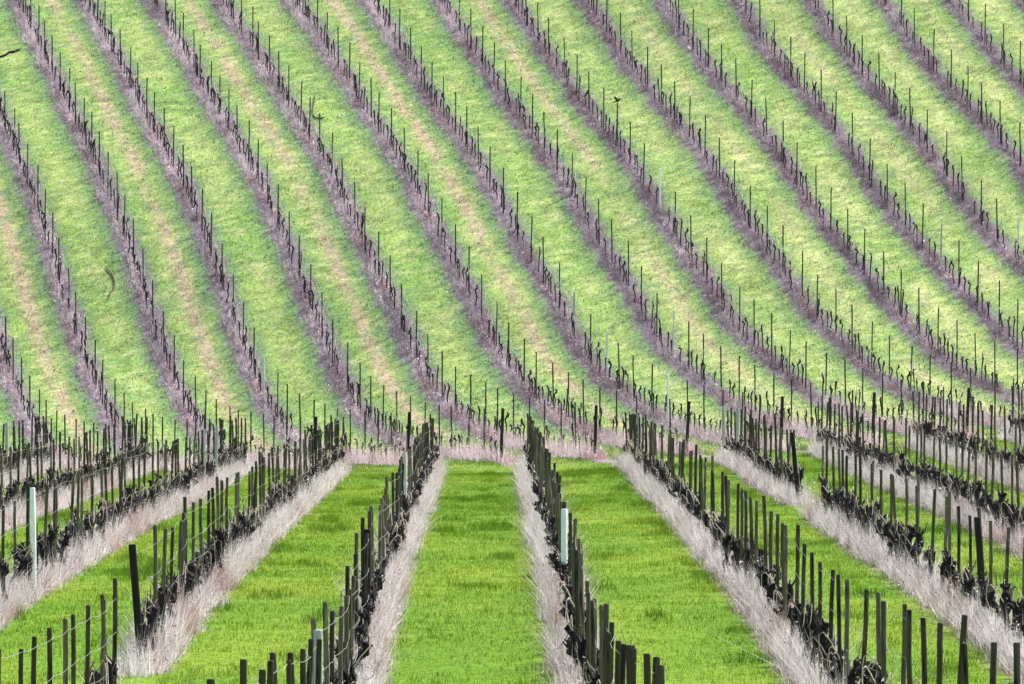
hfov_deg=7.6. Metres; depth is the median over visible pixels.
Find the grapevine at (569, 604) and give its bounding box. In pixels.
[565,593,571,618]
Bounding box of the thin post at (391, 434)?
[390,413,392,453]
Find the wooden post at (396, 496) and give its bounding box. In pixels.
[395,472,398,524]
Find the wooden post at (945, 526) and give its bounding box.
[943,496,947,550]
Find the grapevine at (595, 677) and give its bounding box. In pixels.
[584,660,599,683]
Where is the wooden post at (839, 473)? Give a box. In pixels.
[838,449,840,489]
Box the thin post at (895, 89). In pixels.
[895,72,895,109]
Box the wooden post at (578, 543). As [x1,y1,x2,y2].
[577,539,580,552]
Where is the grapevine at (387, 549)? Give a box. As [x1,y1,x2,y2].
[386,534,401,559]
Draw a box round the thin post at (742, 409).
[742,392,742,431]
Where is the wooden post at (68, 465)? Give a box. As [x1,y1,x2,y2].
[67,437,69,472]
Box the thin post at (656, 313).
[656,293,657,337]
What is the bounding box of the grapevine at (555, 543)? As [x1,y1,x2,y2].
[552,532,558,551]
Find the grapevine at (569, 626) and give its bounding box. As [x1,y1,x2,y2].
[555,614,580,667]
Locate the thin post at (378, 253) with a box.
[378,231,378,275]
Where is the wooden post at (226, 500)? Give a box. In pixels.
[225,477,228,530]
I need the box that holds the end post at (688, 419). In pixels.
[685,401,690,452]
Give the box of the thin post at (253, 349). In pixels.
[253,327,254,373]
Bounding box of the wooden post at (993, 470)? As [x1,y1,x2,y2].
[990,451,994,518]
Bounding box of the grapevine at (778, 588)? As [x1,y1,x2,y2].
[761,572,781,620]
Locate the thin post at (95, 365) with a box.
[94,340,95,384]
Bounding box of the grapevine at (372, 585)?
[359,572,373,591]
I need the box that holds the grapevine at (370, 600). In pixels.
[368,589,373,611]
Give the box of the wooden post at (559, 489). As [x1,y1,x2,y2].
[556,484,560,529]
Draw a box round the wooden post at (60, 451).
[59,432,60,472]
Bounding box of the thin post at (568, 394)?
[568,372,568,417]
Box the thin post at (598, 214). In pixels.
[598,199,598,241]
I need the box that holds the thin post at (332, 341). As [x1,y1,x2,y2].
[332,319,332,364]
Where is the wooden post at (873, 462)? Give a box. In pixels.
[870,461,874,526]
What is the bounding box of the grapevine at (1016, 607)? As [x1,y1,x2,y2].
[1011,598,1021,637]
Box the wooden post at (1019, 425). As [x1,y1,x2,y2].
[1018,419,1021,450]
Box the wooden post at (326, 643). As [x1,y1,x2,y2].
[323,602,329,683]
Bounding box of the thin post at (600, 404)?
[599,387,600,428]
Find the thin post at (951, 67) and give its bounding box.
[951,49,951,86]
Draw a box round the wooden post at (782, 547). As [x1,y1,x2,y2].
[781,523,783,595]
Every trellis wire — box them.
[0,84,205,428]
[1,96,212,440]
[1,102,209,447]
[1,421,245,511]
[1,435,238,537]
[1,448,237,560]
[4,605,108,657]
[28,6,277,443]
[31,5,303,436]
[37,7,303,424]
[45,632,115,683]
[99,9,392,439]
[112,20,387,420]
[113,31,405,432]
[137,422,339,552]
[139,434,339,583]
[143,449,336,610]
[163,1,472,434]
[168,3,498,428]
[177,7,488,415]
[235,5,589,432]
[237,2,583,424]
[247,5,587,412]
[251,423,430,683]
[310,4,681,428]
[311,0,679,420]
[318,1,678,408]
[323,440,429,669]
[342,474,419,683]
[385,6,767,423]
[387,3,779,416]
[395,7,765,403]
[457,7,865,419]
[467,8,860,399]
[467,17,869,412]
[523,0,954,414]
[528,2,965,407]
[529,421,653,673]
[533,1,952,394]
[602,6,1017,404]
[603,2,1015,396]
[615,11,1014,384]
[636,432,947,682]
[636,444,886,680]
[637,419,1023,657]
[681,11,1019,375]
[682,7,1019,368]
[690,10,1020,357]
[751,4,1023,328]
[754,3,1019,318]
[765,11,1019,307]
[819,402,1019,464]
[820,416,1006,481]
[822,447,1023,545]
[822,467,1021,574]
[824,2,1019,241]
[830,5,1016,232]
[837,6,1014,220]
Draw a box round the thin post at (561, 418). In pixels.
[560,402,561,440]
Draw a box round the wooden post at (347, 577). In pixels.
[345,566,349,594]
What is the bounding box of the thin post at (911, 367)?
[909,346,912,394]
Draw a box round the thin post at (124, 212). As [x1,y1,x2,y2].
[124,194,125,236]
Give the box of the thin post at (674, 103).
[674,81,675,121]
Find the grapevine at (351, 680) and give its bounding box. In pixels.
[348,669,355,683]
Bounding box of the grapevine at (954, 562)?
[931,547,956,588]
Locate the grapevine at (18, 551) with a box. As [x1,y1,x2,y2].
[9,547,24,595]
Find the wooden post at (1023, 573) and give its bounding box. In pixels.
[1022,538,1023,601]
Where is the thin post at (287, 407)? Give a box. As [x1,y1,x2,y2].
[286,384,287,431]
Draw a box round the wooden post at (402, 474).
[401,463,403,510]
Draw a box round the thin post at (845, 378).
[844,360,845,406]
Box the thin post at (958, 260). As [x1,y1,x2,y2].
[958,240,959,286]
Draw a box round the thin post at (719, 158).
[719,138,719,178]
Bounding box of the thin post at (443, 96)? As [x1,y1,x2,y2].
[443,76,443,117]
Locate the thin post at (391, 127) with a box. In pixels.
[391,108,391,147]
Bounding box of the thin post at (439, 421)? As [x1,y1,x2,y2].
[438,404,439,445]
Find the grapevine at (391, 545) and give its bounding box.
[386,540,393,551]
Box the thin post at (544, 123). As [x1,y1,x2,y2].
[543,111,545,150]
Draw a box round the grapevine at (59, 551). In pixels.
[56,543,64,567]
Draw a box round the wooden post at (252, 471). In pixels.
[251,466,253,511]
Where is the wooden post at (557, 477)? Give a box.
[556,472,558,486]
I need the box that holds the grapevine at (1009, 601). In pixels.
[1002,576,1017,637]
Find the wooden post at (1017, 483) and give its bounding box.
[1015,461,1019,509]
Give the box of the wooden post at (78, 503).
[76,474,79,548]
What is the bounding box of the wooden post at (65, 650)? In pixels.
[63,618,67,683]
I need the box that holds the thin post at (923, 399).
[923,381,923,423]
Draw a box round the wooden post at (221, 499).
[220,480,222,527]
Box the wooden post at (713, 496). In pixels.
[711,472,714,521]
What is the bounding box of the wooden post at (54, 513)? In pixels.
[53,482,55,568]
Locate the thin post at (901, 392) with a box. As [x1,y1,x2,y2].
[900,379,901,413]
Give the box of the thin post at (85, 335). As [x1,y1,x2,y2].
[85,317,85,359]
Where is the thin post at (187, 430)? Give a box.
[186,419,187,445]
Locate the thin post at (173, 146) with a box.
[173,126,173,166]
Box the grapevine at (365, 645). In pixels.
[353,639,373,679]
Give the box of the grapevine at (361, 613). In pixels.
[358,604,369,633]
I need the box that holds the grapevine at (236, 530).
[229,524,241,543]
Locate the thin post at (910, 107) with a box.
[909,88,910,130]
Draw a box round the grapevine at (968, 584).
[959,578,978,604]
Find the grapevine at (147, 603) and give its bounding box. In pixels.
[142,596,153,645]
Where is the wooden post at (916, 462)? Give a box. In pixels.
[915,430,917,481]
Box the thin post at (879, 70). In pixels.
[878,53,879,91]
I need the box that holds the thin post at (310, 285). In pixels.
[310,264,311,306]
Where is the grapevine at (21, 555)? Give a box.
[20,544,34,579]
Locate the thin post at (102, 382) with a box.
[102,360,102,404]
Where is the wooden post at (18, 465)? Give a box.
[17,445,19,496]
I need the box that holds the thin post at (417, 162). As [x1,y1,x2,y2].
[417,150,418,177]
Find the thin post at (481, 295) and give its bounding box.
[481,274,481,318]
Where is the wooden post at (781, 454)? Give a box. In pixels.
[780,428,782,486]
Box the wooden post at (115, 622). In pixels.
[112,578,117,683]
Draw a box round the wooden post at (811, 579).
[810,552,813,650]
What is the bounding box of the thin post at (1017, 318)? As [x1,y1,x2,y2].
[1017,299,1018,343]
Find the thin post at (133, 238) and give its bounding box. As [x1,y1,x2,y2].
[133,219,133,258]
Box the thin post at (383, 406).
[383,385,383,429]
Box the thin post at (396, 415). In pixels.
[396,391,397,435]
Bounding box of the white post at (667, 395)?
[667,373,668,419]
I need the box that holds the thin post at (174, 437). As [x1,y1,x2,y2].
[174,420,175,462]
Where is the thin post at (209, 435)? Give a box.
[209,419,209,453]
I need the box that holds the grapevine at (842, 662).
[839,656,851,672]
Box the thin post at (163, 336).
[163,311,164,356]
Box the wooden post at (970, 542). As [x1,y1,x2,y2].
[968,515,971,579]
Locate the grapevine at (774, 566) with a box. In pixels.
[763,555,780,589]
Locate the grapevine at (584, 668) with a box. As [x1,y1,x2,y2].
[581,656,585,680]
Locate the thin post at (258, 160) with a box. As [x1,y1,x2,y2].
[258,139,258,181]
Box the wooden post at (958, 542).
[957,506,960,594]
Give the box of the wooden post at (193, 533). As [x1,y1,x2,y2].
[191,502,194,565]
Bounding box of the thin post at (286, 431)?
[286,415,287,456]
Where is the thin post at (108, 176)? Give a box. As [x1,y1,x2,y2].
[107,152,108,194]
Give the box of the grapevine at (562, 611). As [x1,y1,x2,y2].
[559,584,571,620]
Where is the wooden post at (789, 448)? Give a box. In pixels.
[787,430,791,486]
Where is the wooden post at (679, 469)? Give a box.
[677,441,680,494]
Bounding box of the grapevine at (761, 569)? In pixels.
[756,566,763,593]
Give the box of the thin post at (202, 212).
[201,189,202,231]
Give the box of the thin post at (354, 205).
[354,182,355,226]
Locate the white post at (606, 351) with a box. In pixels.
[606,331,607,372]
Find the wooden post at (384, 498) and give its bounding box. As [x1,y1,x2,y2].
[382,495,385,545]
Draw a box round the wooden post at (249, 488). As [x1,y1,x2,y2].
[247,471,250,540]
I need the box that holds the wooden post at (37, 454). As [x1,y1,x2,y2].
[36,441,39,504]
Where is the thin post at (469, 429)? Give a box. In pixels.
[468,408,469,453]
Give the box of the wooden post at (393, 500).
[391,472,394,525]
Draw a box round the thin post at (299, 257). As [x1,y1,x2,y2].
[298,236,299,280]
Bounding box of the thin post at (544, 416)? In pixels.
[544,400,544,436]
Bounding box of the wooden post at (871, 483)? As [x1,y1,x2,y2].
[870,464,873,531]
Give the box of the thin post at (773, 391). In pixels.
[773,373,774,415]
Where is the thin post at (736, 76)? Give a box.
[735,59,736,97]
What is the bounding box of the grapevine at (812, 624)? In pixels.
[806,604,817,667]
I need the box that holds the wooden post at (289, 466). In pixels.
[288,446,289,490]
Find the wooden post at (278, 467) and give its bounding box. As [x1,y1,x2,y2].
[277,447,279,482]
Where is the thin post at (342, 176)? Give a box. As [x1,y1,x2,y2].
[341,159,342,197]
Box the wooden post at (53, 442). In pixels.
[52,440,54,485]
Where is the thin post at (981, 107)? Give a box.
[981,83,982,124]
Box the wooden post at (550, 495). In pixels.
[547,476,552,515]
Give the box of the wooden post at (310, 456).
[309,434,311,486]
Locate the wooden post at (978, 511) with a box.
[977,507,981,526]
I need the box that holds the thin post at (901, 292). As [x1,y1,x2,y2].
[900,269,901,315]
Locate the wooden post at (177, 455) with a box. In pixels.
[177,438,178,472]
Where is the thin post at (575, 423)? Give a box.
[574,402,576,450]
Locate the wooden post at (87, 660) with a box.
[85,605,90,683]
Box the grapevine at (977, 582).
[975,571,986,594]
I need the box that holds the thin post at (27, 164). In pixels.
[27,144,27,184]
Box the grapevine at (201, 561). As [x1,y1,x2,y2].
[191,551,205,586]
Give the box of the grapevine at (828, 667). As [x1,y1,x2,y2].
[827,652,842,679]
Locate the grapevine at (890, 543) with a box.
[887,529,894,558]
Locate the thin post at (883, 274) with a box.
[883,251,884,294]
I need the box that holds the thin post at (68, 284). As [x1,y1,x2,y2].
[68,268,69,302]
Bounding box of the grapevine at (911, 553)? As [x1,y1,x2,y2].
[899,534,915,573]
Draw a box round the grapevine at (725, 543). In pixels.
[712,523,730,571]
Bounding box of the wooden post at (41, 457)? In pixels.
[40,441,42,498]
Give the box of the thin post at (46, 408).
[45,400,46,417]
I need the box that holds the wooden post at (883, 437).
[883,421,884,452]
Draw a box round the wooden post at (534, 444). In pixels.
[534,427,535,464]
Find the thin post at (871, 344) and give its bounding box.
[871,321,872,368]
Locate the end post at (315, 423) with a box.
[314,416,317,460]
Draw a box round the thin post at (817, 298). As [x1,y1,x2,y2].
[816,275,817,315]
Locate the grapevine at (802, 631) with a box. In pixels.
[785,599,808,654]
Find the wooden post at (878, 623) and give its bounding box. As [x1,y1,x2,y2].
[876,593,880,677]
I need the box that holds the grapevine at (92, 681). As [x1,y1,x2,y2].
[84,672,94,683]
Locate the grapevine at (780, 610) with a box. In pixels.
[775,591,791,622]
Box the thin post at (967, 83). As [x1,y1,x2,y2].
[967,66,968,102]
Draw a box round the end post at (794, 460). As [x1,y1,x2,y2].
[790,432,799,497]
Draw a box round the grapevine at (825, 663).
[809,637,834,683]
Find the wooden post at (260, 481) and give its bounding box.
[258,452,262,523]
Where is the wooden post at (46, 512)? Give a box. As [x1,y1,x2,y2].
[44,485,48,572]
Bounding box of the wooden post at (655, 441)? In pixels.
[654,423,656,458]
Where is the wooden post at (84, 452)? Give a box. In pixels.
[83,433,85,487]
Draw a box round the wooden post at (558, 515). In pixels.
[556,493,560,552]
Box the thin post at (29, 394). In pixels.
[29,375,30,418]
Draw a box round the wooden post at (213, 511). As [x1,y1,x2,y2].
[211,488,215,574]
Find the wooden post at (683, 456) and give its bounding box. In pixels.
[681,439,684,488]
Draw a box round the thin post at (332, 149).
[331,132,332,168]
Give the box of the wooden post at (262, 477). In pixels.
[261,454,262,514]
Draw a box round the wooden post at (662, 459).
[661,431,663,480]
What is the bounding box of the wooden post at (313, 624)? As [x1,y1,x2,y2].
[311,618,315,683]
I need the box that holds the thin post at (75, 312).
[75,292,76,333]
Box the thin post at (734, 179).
[734,160,734,199]
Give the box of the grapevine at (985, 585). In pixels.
[982,571,995,600]
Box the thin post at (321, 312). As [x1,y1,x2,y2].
[321,292,322,337]
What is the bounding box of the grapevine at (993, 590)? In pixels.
[981,573,996,616]
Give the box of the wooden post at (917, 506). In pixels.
[915,486,918,575]
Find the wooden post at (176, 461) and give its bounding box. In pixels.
[175,440,176,492]
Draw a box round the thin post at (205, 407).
[205,390,206,433]
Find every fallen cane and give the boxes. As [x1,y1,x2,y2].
[0,48,20,56]
[105,266,115,297]
[312,95,324,118]
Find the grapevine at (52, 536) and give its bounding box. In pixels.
[47,523,57,569]
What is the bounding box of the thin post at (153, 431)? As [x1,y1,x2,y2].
[152,414,153,448]
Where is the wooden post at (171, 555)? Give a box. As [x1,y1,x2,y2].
[169,527,174,617]
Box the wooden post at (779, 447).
[779,429,780,465]
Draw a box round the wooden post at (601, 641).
[599,609,602,683]
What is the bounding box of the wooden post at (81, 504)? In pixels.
[80,469,82,542]
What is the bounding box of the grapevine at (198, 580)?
[196,564,202,587]
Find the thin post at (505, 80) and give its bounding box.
[505,60,505,101]
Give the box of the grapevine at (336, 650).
[334,634,343,662]
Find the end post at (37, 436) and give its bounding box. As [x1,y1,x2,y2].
[34,424,38,447]
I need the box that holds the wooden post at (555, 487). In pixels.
[554,483,556,521]
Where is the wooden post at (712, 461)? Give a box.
[711,455,713,471]
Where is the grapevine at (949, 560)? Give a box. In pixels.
[943,551,953,596]
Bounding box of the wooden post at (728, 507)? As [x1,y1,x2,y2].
[726,480,729,563]
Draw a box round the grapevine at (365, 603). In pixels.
[360,601,374,615]
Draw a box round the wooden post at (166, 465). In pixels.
[165,440,167,498]
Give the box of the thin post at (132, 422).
[132,402,132,443]
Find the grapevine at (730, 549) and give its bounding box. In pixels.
[724,527,734,561]
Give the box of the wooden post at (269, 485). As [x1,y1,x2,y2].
[268,453,270,493]
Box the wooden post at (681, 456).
[681,442,682,471]
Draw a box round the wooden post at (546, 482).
[546,459,547,503]
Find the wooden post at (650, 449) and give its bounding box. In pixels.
[649,429,651,476]
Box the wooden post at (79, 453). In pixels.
[78,436,79,471]
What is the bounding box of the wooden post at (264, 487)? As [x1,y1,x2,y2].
[263,457,264,525]
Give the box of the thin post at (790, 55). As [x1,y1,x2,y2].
[790,37,790,74]
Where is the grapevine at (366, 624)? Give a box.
[358,596,367,639]
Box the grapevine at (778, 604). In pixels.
[773,590,782,611]
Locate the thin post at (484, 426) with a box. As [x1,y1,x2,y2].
[483,408,484,447]
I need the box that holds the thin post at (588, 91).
[588,71,589,109]
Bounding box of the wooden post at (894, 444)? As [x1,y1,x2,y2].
[893,416,895,475]
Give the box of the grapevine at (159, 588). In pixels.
[146,576,161,604]
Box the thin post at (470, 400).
[470,374,471,422]
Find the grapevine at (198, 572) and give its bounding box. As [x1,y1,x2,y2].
[189,548,215,592]
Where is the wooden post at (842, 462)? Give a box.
[841,450,843,495]
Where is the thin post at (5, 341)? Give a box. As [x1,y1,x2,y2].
[5,317,6,359]
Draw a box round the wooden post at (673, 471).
[672,438,674,497]
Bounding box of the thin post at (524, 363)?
[523,338,524,384]
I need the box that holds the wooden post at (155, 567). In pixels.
[153,525,157,624]
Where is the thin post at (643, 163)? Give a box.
[643,143,644,183]
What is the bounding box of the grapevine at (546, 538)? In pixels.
[543,535,551,547]
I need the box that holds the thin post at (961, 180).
[961,156,962,199]
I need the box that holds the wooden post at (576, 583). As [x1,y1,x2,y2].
[574,550,579,671]
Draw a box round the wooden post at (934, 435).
[932,432,935,494]
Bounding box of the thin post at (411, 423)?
[410,396,411,434]
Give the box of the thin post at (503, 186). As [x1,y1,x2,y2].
[503,167,503,208]
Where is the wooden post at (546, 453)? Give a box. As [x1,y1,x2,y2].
[545,448,547,502]
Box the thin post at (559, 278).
[559,262,559,298]
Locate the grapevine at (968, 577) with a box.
[963,566,977,602]
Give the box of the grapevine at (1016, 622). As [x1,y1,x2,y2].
[1015,589,1023,642]
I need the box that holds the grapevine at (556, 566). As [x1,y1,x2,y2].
[554,546,560,571]
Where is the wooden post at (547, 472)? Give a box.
[546,469,548,506]
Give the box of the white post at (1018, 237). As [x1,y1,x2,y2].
[1017,218,1018,259]
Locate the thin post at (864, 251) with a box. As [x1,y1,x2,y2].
[864,229,864,273]
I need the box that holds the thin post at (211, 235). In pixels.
[211,213,211,257]
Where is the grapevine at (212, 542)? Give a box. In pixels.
[203,536,216,584]
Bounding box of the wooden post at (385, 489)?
[384,488,387,543]
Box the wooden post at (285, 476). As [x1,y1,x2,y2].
[284,448,286,497]
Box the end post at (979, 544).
[974,517,987,618]
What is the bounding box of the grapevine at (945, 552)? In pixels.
[940,543,952,585]
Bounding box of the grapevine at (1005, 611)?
[986,584,1010,639]
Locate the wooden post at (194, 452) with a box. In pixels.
[193,436,194,481]
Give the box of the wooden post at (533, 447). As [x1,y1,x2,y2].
[533,431,533,463]
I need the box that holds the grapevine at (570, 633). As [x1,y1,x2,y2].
[565,615,575,668]
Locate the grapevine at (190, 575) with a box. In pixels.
[184,571,194,586]
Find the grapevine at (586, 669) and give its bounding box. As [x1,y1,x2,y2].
[585,664,594,683]
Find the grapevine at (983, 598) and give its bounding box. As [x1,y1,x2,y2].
[979,594,998,625]
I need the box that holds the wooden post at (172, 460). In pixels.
[171,441,173,476]
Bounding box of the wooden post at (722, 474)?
[721,472,723,517]
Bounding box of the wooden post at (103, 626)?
[100,600,105,683]
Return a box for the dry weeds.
[0,0,1023,683]
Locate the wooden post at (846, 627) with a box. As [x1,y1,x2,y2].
[844,579,849,683]
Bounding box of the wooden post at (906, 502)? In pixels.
[905,478,907,562]
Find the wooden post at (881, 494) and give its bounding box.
[879,470,882,542]
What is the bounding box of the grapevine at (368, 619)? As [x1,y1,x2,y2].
[363,600,374,640]
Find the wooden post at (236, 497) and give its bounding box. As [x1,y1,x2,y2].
[233,478,237,551]
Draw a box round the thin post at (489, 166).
[489,146,490,188]
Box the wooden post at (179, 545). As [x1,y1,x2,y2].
[177,521,182,600]
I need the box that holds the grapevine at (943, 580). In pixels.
[940,552,946,592]
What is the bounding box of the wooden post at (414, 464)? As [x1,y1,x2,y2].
[413,446,415,499]
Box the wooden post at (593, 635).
[590,600,595,681]
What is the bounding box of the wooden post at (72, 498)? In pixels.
[70,477,74,553]
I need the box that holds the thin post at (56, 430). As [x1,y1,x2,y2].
[55,410,57,451]
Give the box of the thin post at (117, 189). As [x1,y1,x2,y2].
[117,173,117,205]
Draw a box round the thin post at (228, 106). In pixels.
[228,89,229,129]
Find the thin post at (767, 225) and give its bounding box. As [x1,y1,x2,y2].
[766,206,767,249]
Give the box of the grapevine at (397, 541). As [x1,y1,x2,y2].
[390,515,398,560]
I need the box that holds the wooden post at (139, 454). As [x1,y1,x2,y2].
[138,447,140,507]
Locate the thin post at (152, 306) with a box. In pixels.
[152,280,153,326]
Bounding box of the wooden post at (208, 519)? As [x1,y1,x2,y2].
[207,490,210,571]
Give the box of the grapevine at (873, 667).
[856,656,876,682]
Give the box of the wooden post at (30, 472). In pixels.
[28,443,31,482]
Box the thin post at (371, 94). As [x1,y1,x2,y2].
[370,78,371,116]
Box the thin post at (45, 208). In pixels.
[44,189,45,228]
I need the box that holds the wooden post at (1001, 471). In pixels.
[1000,455,1003,518]
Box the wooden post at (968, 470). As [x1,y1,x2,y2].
[966,446,970,501]
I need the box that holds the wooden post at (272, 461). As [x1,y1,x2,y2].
[271,447,274,484]
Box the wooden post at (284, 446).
[283,445,285,494]
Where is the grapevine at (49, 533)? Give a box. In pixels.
[47,519,58,566]
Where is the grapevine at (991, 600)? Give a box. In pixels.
[982,590,1001,627]
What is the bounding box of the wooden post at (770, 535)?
[769,511,772,577]
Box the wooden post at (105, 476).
[103,454,108,528]
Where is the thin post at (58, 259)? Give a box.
[58,238,59,282]
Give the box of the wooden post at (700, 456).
[698,455,701,496]
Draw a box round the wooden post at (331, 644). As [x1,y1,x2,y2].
[329,611,334,683]
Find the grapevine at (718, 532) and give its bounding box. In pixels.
[712,528,724,542]
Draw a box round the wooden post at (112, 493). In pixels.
[111,463,113,528]
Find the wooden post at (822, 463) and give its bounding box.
[821,445,823,493]
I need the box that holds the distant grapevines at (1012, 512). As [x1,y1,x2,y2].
[0,0,1023,683]
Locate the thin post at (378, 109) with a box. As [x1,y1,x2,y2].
[378,92,379,132]
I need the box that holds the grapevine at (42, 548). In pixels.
[37,540,47,574]
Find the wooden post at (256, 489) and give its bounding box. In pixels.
[255,461,256,509]
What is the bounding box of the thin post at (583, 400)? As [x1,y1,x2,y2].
[582,380,584,426]
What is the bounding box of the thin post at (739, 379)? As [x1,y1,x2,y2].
[738,356,739,401]
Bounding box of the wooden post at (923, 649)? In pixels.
[920,618,926,683]
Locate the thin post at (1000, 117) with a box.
[999,101,1000,142]
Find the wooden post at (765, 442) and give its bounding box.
[765,426,766,458]
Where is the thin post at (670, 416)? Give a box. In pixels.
[669,399,670,433]
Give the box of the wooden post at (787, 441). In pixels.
[786,429,788,488]
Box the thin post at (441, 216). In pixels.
[441,198,442,239]
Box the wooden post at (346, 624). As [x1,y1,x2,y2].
[344,595,348,670]
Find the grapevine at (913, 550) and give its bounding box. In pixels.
[911,546,923,567]
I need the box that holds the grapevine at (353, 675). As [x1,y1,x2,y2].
[343,646,376,683]
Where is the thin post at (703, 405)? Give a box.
[703,385,704,435]
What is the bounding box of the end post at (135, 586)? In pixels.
[128,544,144,662]
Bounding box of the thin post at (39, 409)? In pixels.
[39,389,39,432]
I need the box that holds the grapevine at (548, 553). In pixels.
[548,545,567,565]
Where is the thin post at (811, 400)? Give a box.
[810,383,811,423]
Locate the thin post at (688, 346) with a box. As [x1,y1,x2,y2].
[688,321,689,368]
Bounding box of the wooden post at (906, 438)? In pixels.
[905,418,906,458]
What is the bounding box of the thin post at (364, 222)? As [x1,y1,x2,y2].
[364,207,365,249]
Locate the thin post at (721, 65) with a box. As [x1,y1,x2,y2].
[721,44,722,84]
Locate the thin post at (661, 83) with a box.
[661,64,661,103]
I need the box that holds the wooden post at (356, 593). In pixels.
[354,554,357,651]
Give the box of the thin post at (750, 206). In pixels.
[750,185,750,228]
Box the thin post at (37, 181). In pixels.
[37,165,38,208]
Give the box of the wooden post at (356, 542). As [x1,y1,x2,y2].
[355,532,358,595]
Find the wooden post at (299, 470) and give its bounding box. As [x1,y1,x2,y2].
[298,438,300,483]
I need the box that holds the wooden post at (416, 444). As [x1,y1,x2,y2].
[415,441,417,467]
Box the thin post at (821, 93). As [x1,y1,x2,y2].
[820,69,821,111]
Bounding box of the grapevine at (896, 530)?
[894,518,904,566]
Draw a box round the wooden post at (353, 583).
[351,576,355,661]
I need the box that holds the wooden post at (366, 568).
[364,534,368,636]
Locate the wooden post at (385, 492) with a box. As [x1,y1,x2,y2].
[384,491,387,529]
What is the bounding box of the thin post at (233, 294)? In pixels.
[233,274,233,319]
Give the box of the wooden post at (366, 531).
[363,529,370,636]
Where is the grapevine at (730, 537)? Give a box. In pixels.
[727,535,735,552]
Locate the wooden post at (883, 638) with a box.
[881,601,885,683]
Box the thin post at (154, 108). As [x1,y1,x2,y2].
[154,92,154,133]
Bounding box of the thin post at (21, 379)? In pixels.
[21,357,21,401]
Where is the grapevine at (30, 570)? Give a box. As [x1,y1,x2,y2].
[22,551,32,582]
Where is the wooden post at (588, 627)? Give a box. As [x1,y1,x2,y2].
[586,593,589,683]
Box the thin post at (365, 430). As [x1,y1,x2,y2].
[364,411,365,455]
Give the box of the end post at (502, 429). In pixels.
[499,408,503,460]
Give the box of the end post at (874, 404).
[871,392,875,441]
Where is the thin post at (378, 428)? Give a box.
[378,411,379,457]
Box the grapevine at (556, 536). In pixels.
[553,530,557,542]
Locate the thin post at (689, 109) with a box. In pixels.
[689,97,690,131]
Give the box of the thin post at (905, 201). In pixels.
[904,183,905,225]
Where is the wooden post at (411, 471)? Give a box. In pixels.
[410,450,411,511]
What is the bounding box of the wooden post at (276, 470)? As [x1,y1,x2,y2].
[275,451,278,509]
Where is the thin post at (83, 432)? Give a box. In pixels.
[83,421,84,447]
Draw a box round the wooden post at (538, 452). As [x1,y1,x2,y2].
[538,432,540,475]
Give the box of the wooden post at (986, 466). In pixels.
[984,440,987,496]
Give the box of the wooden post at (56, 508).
[54,480,57,554]
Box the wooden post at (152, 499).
[151,449,153,508]
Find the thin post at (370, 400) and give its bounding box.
[370,376,371,421]
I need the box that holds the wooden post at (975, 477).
[974,444,976,510]
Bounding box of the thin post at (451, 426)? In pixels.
[450,406,452,450]
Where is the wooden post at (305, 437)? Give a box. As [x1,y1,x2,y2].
[304,430,306,472]
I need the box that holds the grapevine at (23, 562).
[10,556,31,588]
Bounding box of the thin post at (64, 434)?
[64,415,65,456]
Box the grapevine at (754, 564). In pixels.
[752,551,779,570]
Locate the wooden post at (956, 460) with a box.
[955,437,957,476]
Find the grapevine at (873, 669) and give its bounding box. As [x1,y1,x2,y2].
[859,661,876,683]
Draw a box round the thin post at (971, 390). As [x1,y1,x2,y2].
[970,368,971,412]
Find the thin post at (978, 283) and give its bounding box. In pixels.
[977,261,978,306]
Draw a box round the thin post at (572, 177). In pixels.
[571,153,572,194]
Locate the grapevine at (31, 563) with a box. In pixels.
[22,548,32,588]
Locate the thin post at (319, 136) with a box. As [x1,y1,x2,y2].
[319,113,320,155]
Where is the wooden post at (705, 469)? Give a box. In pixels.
[704,457,706,510]
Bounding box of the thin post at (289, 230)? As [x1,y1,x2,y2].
[289,211,289,252]
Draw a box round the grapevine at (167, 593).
[160,574,169,596]
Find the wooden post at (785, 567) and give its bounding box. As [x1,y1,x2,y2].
[783,525,787,630]
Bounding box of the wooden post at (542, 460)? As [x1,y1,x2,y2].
[541,446,543,487]
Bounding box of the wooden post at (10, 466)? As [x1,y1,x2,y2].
[9,447,11,504]
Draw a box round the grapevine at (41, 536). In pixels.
[36,523,47,570]
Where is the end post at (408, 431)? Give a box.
[406,412,410,454]
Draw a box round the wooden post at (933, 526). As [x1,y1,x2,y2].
[930,489,935,577]
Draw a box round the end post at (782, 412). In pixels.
[780,396,783,441]
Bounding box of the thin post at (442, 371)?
[441,351,442,396]
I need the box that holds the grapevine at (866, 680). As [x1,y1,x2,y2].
[857,658,872,683]
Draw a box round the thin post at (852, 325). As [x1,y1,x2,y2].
[851,305,852,349]
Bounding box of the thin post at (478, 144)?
[477,126,478,168]
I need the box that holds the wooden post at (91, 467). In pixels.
[90,464,93,528]
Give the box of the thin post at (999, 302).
[999,281,999,325]
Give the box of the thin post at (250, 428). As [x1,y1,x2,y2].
[250,412,251,449]
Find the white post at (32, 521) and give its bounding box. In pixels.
[30,488,36,585]
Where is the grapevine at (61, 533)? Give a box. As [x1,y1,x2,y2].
[57,523,63,539]
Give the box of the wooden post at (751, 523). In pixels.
[749,497,753,575]
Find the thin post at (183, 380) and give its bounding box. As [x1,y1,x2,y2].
[183,360,183,400]
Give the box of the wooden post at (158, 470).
[157,444,158,502]
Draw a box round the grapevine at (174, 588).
[167,576,176,614]
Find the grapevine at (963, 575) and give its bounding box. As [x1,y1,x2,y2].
[958,561,968,600]
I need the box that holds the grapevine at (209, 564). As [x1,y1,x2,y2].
[206,562,210,584]
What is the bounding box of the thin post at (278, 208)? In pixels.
[277,184,278,227]
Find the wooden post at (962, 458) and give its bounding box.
[961,440,963,486]
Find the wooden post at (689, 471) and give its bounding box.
[689,451,689,493]

